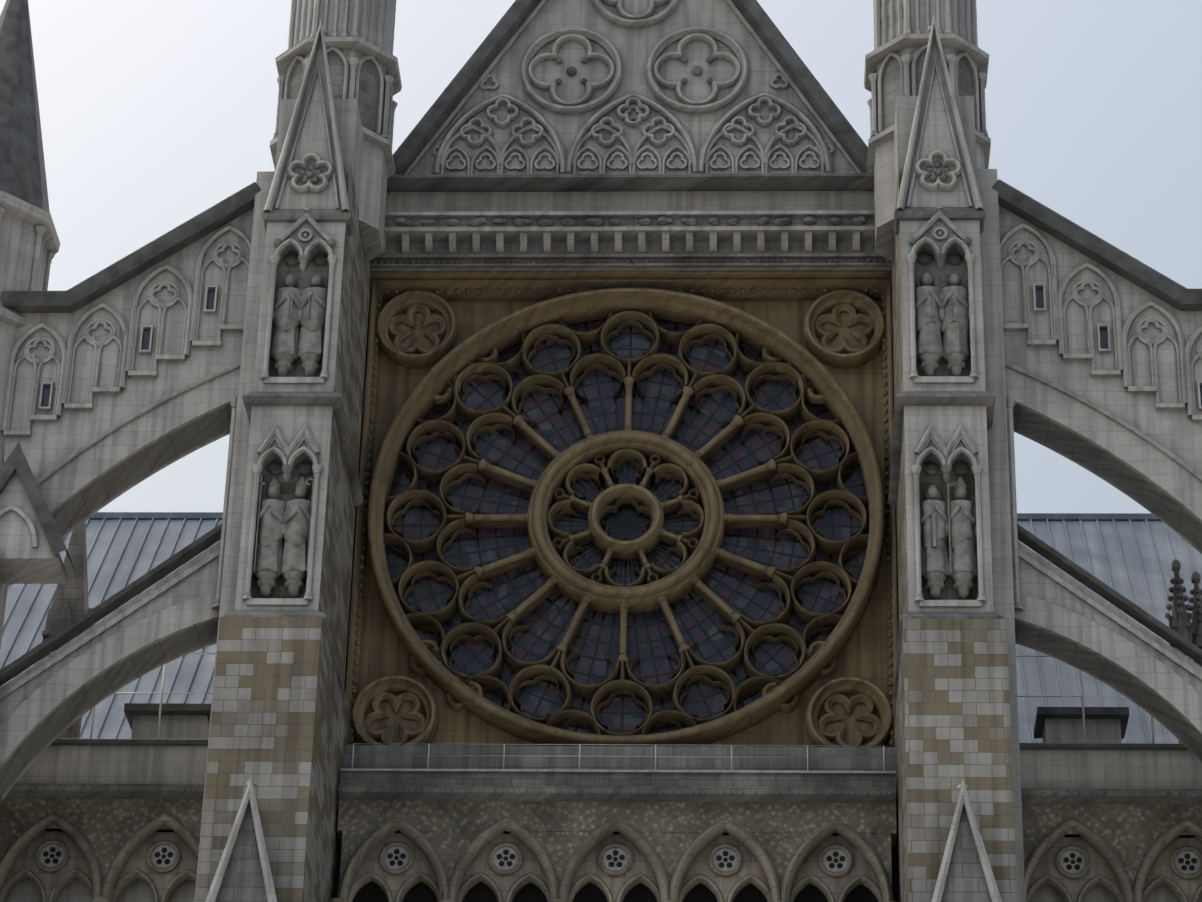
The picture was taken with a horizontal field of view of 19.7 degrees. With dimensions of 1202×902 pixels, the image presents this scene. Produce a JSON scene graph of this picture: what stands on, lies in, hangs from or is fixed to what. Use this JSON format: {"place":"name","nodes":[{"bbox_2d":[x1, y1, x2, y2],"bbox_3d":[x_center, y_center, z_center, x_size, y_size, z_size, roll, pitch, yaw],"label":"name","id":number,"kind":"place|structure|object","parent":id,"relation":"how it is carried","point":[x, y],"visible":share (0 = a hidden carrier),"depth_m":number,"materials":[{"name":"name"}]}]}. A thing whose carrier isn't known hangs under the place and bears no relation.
{"place":"outdoors","nodes":[
{"label":"outdoors","id":0,"kind":"place"},
{"bbox_2d":[0,0,1201,512],"label":"sky","id":1,"kind":"structure","parent":0,"point":[154,113],"materials":[{"name":"white"}]},
{"bbox_2d":[344,0,898,689],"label":"gable","id":2,"kind":"structure","parent":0,"point":[632,136],"depth_m":69.41,"materials":[{"name":"grey stone"}]},
{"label":"transept","id":3,"kind":"object","parent":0,"visible":0},
{"bbox_2d":[194,0,401,901],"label":"buttress pier","id":4,"kind":"structure","parent":3,"relation":"attached to","point":[280,711],"depth_m":62.59,"materials":[{"name":"stone"}]},
{"bbox_2d":[0,0,260,800],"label":"flying buttresses","id":5,"kind":"structure","parent":4,"relation":"attached to","point":[118,378],"depth_m":64.27,"materials":[{"name":"stone"}]},
{"bbox_2d":[252,474,286,597],"bbox_3d":[-5.885,1.510,61.546,0.669,2.400,0.419,0,-29,3],"label":"saint statue","id":6,"kind":"object","parent":4,"relation":"attached to","point":[267,561],"visible":0.9,"depth_m":61.40,"materials":[{"name":"stone"}]},
{"bbox_2d":[270,274,311,376],"bbox_3d":[-5.782,-2.332,63.685,0.900,2.297,0.419,0,-29,3],"label":"angel statue","id":7,"kind":"object","parent":4,"relation":"attached to","point":[286,324],"visible":0.81,"depth_m":63.58,"materials":[{"name":"stone"}]},
{"bbox_2d":[280,476,313,597],"bbox_3d":[-5.386,1.497,61.529,0.669,2.430,0.419,0,-29,3],"label":"bishop statue","id":8,"kind":"object","parent":4,"relation":"attached to","point":[296,536],"visible":0.83,"depth_m":61.37,"materials":[{"name":"stone"}]},
{"bbox_2d":[295,274,327,376],"bbox_3d":[-5.283,-2.331,63.661,0.900,2.297,0.419,0,-29,3],"label":"angel statue","id":9,"kind":"object","parent":4,"relation":"attached to","point":[313,302],"visible":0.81,"depth_m":63.54,"materials":[{"name":"stone"}]},
{"bbox_2d":[0,703,1201,901],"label":"lower facade wall","id":10,"kind":"structure","parent":3,"relation":"attached to","point":[1108,815],"depth_m":61.98,"materials":[{"name":"stone"}]},
{"bbox_2d":[31,653,1188,770],"bbox_3d":[0.323,4.754,63.114,21.840,2.410,0.233,0,-29,3],"label":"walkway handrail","id":11,"kind":"object","parent":10,"relation":"on","point":[1082,696],"visible":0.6,"depth_m":62.73,"materials":[{"name":"silver metal"}]},
{"bbox_2d":[42,521,1201,742],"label":"aisle pinnacles","id":12,"kind":"object","parent":10,"relation":"on","point":[70,603],"visible":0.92,"depth_m":65.69,"materials":[{"name":"stone"}]},
{"bbox_2d":[0,512,1201,742],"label":"roof","id":13,"kind":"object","parent":3,"relation":"attached to","point":[1130,556],"visible":0.17,"depth_m":85.42,"materials":[{"name":"metal"}]},
{"bbox_2d":[344,270,898,746],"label":"window surround","id":14,"kind":"object","parent":3,"relation":"attached to","point":[834,322],"visible":0.77,"depth_m":67.61,"materials":[{"name":"beige stone"}]},
{"bbox_2d":[367,288,884,746],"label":"rose window","id":15,"kind":"structure","parent":14,"relation":"in","point":[645,516],"depth_m":66.43,"materials":[{"name":"beige stone"}]},
{"bbox_2d":[864,0,1024,901],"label":"buttress pier","id":16,"kind":"structure","parent":3,"relation":"attached to","point":[958,784],"depth_m":61.92,"materials":[{"name":"stone"}]},
{"bbox_2d":[914,273,948,375],"bbox_3d":[5.964,-2.326,63.130,0.900,2.297,0.425,0,-29,3],"label":"angel statue","id":17,"kind":"object","parent":16,"relation":"attached to","point":[929,345],"visible":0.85,"depth_m":63.01,"materials":[{"name":"stone"}]},
{"bbox_2d":[920,485,950,598],"bbox_3d":[5.860,1.593,60.950,0.669,2.225,0.431,0,-29,3],"label":"statue monk","id":18,"kind":"object","parent":16,"relation":"attached to","point":[935,573],"visible":0.83,"depth_m":60.82},
{"bbox_2d":[932,273,969,375],"bbox_3d":[6.464,-2.328,63.103,0.900,2.297,0.419,0,-29,3],"label":"angel statue","id":19,"kind":"object","parent":16,"relation":"attached to","point":[955,327],"visible":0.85,"depth_m":63.00,"materials":[{"name":"stone"}]},
{"bbox_2d":[945,476,977,598],"bbox_3d":[6.361,1.504,60.977,0.669,2.430,0.431,0,-29,3],"label":"bishop statue","id":20,"kind":"object","parent":16,"relation":"attached to","point":[962,545],"visible":0.98,"depth_m":60.82,"materials":[{"name":"stone"}]},
{"bbox_2d":[992,179,1201,762],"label":"flying buttresses","id":21,"kind":"structure","parent":16,"relation":"attached to","point":[1103,356],"depth_m":63.35,"materials":[{"name":"stone"}]}
]}

